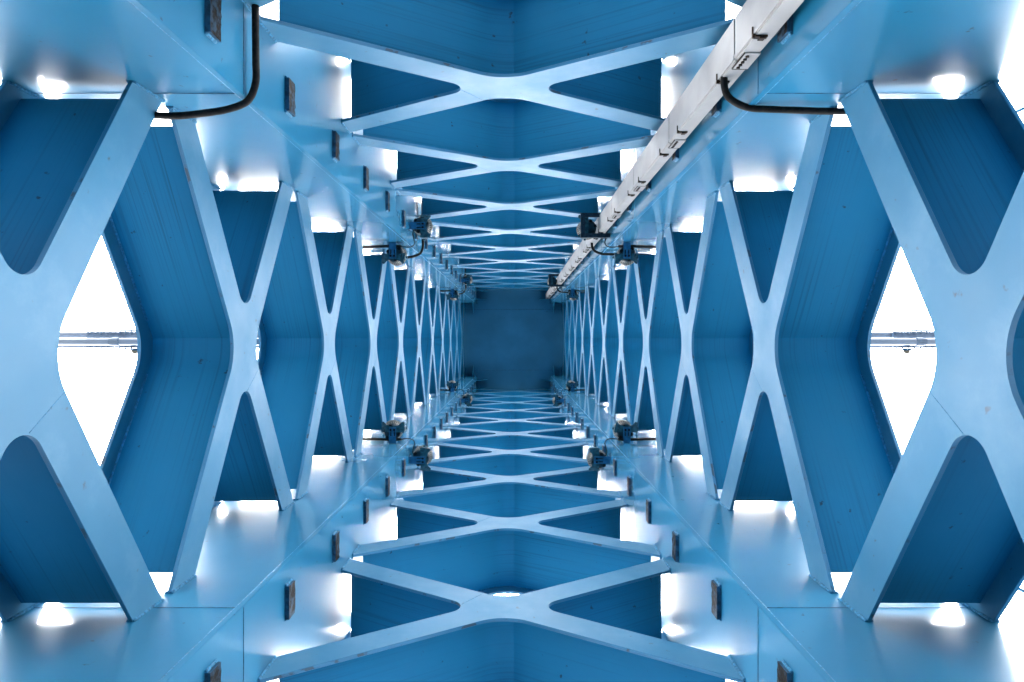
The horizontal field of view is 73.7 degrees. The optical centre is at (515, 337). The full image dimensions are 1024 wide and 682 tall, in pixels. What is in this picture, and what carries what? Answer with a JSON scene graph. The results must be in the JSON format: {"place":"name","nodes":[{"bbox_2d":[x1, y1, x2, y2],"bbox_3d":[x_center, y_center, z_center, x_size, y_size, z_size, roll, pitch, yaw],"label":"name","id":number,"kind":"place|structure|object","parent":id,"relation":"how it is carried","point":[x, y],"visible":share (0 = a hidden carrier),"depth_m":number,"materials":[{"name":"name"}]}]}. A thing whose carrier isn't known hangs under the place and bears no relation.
{"place":"outdoors","nodes":[
{"label":"outdoors","id":0,"kind":"place"},
{"bbox_2d":[58,112,1023,594],"label":"sky","id":1,"kind":"structure","parent":0,"point":[95,382],"materials":[{"name":"white"}]},
{"label":"ground","id":2,"kind":"structure","parent":0,"visible":0},
{"bbox_2d":[0,0,1023,681],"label":"steel tower","id":3,"kind":"structure","parent":2,"relation":"on","point":[770,502],"depth_m":3.68,"materials":[{"name":"metal"}]},
{"bbox_2d":[58,330,258,349],"bbox_3d":[-4.606,0.021,7.548,4.994,0.253,0.230,0,-90,0],"label":"pipe arm","id":4,"kind":"object","parent":3,"relation":"attached to","point":[123,339],"visible":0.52,"depth_m":7.56},
{"bbox_2d":[131,349,137,353],"bbox_3d":[-4.206,0.150,7.549,0.088,0.088,0.065,0,-90,0],"label":"bulkhead light","id":5,"kind":"object","parent":4,"relation":"attached to","point":[134,351],"visible":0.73,"depth_m":7.52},
{"bbox_2d":[154,4,259,119],"bbox_3d":[-1.379,-1.230,2.971,0.614,0.032,1.311,45,-90,0],"label":"conduit","id":6,"kind":"object","parent":3,"relation":"attached to","point":[247,100],"visible":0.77,"depth_m":2.96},
{"bbox_2d":[363,245,401,247],"bbox_3d":[-1.653,-1.009,7.564,0.781,0.032,0.037,-1,-90,0],"label":"conduit","id":7,"kind":"object","parent":3,"relation":"attached to","point":[375,246],"visible":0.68,"depth_m":7.55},
{"bbox_2d":[363,437,401,440],"bbox_3d":[-1.653,1.117,7.564,0.781,0.032,0.037,1,-90,0],"label":"conduit","id":8,"kind":"object","parent":3,"relation":"attached to","point":[380,439],"visible":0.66,"depth_m":7.55,"materials":[{"name":"black metal"}]},
{"bbox_2d":[381,420,407,442],"bbox_3d":[-1.353,1.040,7.597,0.291,0.203,0.238,0,-90,0],"label":"floodlight","id":9,"kind":"object","parent":3,"relation":"attached to","point":[392,430],"visible":0.97,"depth_m":7.54,"materials":[{"name":"blue metal"}]},
{"bbox_2d":[381,242,407,265],"bbox_3d":[-1.353,-0.932,7.597,0.291,0.203,0.238,0,-90,0],"label":"floodlight","id":10,"kind":"object","parent":3,"relation":"attached to","point":[395,255],"visible":0.97,"depth_m":7.54,"materials":[{"name":"blue metal"}]},
{"bbox_2d":[401,230,414,247],"bbox_3d":[-1.145,-1.081,7.558,0.117,0.064,0.258,36,-90,0],"label":"cable","id":11,"kind":"object","parent":3,"relation":"attached to","point":[413,239],"visible":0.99,"depth_m":7.54,"materials":[{"name":"black rubber"}]},
{"bbox_2d":[401,438,414,454],"bbox_3d":[-1.145,1.189,7.558,0.117,0.064,0.258,-36,-90,0],"label":"cable","id":12,"kind":"object","parent":3,"relation":"attached to","point":[414,443],"visible":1,"depth_m":7.54,"materials":[{"name":"black rubber"}]},
{"bbox_2d":[408,198,423,258],"bbox_3d":[-1.379,-1.230,8.333,0.614,0.032,1.311,45,-90,0],"label":"conduit","id":13,"kind":"object","parent":3,"relation":"attached to","point":[419,253],"visible":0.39,"depth_m":8.32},
{"bbox_2d":[409,445,432,470],"bbox_3d":[-1.049,1.344,7.597,0.238,0.203,0.291,0,-90,0],"label":"floodlight","id":14,"kind":"object","parent":3,"relation":"attached to","point":[422,457],"visible":0.99,"depth_m":7.54,"materials":[{"name":"blue metal"}]},
{"bbox_2d":[409,214,432,240],"bbox_3d":[-1.049,-1.236,7.597,0.238,0.203,0.291,0,-90,0],"label":"floodlight","id":15,"kind":"object","parent":3,"relation":"attached to","point":[422,225],"visible":0.98,"depth_m":7.54,"materials":[{"name":"blue metal"}]},
{"bbox_2d":[446,380,459,391],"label":"floodlight","id":16,"kind":"object","parent":3,"relation":"attached to","point":[452,385],"visible":1,"depth_m":14.69,"materials":[{"name":"blue metal"}]},
{"bbox_2d":[446,289,459,299],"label":"floodlight","id":17,"kind":"object","parent":3,"relation":"attached to","point":[453,295],"visible":1,"depth_m":14.69,"materials":[{"name":"blue metal"}]},
{"bbox_2d":[461,393,472,406],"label":"floodlight","id":18,"kind":"object","parent":3,"relation":"attached to","point":[467,399],"visible":1,"depth_m":14.69,"materials":[{"name":"blue metal"}]},
{"bbox_2d":[461,274,472,287],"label":"floodlight","id":19,"kind":"object","parent":3,"relation":"attached to","point":[467,279],"visible":1,"depth_m":14.69,"materials":[{"name":"blue metal"}]},
{"bbox_2d":[547,274,563,287],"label":"floodlight","id":20,"kind":"object","parent":3,"relation":"attached to","point":[551,281],"visible":1,"depth_m":14.63,"materials":[{"name":"metal"}]},
{"bbox_2d":[553,393,563,406],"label":"floodlight","id":21,"kind":"object","parent":3,"relation":"attached to","point":[558,400],"visible":1,"depth_m":14.69,"materials":[{"name":"blue metal"}]},
{"bbox_2d":[565,289,578,299],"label":"floodlight","id":22,"kind":"object","parent":3,"relation":"attached to","point":[572,295],"visible":0.99,"depth_m":14.69,"materials":[{"name":"blue metal"}]},
{"bbox_2d":[565,380,578,391],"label":"floodlight","id":23,"kind":"object","parent":3,"relation":"attached to","point":[571,385],"visible":1,"depth_m":14.69,"materials":[{"name":"blue metal"}]},
{"bbox_2d":[577,213,610,240],"bbox_3d":[0.863,-1.236,7.583,0.355,0.233,0.291,0,-90,0],"label":"floodlight","id":24,"kind":"object","parent":3,"relation":"attached to","point":[586,228],"visible":0.99,"depth_m":7.48,"materials":[{"name":"metal"}]},
{"bbox_2d":[587,445,609,470],"bbox_3d":[0.923,1.344,7.597,0.238,0.203,0.291,0,-90,0],"label":"floodlight","id":25,"kind":"object","parent":3,"relation":"attached to","point":[597,459],"visible":0.99,"depth_m":7.54,"materials":[{"name":"blue metal"}]},
{"bbox_2d":[604,438,617,455],"bbox_3d":[1.020,1.189,7.558,0.117,0.064,0.258,36,-90,0],"label":"cable","id":26,"kind":"object","parent":3,"relation":"attached to","point":[605,443],"visible":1,"depth_m":7.54,"materials":[{"name":"black rubber"}]},
{"bbox_2d":[591,243,654,255],"bbox_3d":[1.409,-1.039,8.383,1.014,0.032,0.167,10,-90,0],"label":"conduit","id":27,"kind":"object","parent":3,"relation":"attached to","point":[600,253],"visible":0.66,"depth_m":8.37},
{"bbox_2d":[612,242,637,265],"bbox_3d":[1.227,-0.932,7.597,0.291,0.203,0.238,0,-90,0],"label":"floodlight","id":28,"kind":"object","parent":3,"relation":"attached to","point":[626,255],"visible":0.97,"depth_m":7.54,"materials":[{"name":"blue metal"}]},
{"bbox_2d":[612,420,637,442],"bbox_3d":[1.227,1.040,7.597,0.291,0.203,0.238,0,-90,0],"label":"floodlight","id":29,"kind":"object","parent":3,"relation":"attached to","point":[624,430],"visible":0.97,"depth_m":7.54,"materials":[{"name":"blue metal"}]},
{"bbox_2d":[618,245,655,247],"bbox_3d":[1.527,-1.009,7.564,0.781,0.032,0.037,1,-90,0],"label":"conduit","id":30,"kind":"object","parent":3,"relation":"attached to","point":[641,246],"visible":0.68,"depth_m":7.55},
{"bbox_2d":[618,437,655,440],"bbox_3d":[1.527,1.117,7.564,0.781,0.032,0.037,-1,-90,0],"label":"conduit","id":31,"kind":"object","parent":3,"relation":"attached to","point":[638,439],"visible":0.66,"depth_m":7.55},
{"bbox_2d":[546,0,803,298],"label":"cable trunking","id":32,"kind":"object","parent":3,"relation":"attached to","point":[752,30],"visible":0.93,"depth_m":3.45,"materials":[{"name":"metal"}]},
{"bbox_2d":[720,76,845,114],"bbox_3d":[1.408,-1.040,3.071,1.014,0.032,0.167,10,-90,0],"label":"conduit","id":33,"kind":"object","parent":32,"relation":"attached to","point":[731,99],"visible":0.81,"depth_m":3.06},
{"bbox_2d":[871,330,935,349],"bbox_3d":[4.480,0.021,7.548,4.994,0.253,0.230,0,-90,0],"label":"pipe arm","id":34,"kind":"object","parent":3,"relation":"attached to","point":[918,339],"visible":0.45,"depth_m":7.56},
{"bbox_2d":[902,349,910,353],"bbox_3d":[4.326,0.150,7.549,0.088,0.088,0.065,0,-90,0],"label":"bulkhead light","id":35,"kind":"object","parent":34,"relation":"attached to","point":[906,351],"visible":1,"depth_m":7.52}
]}

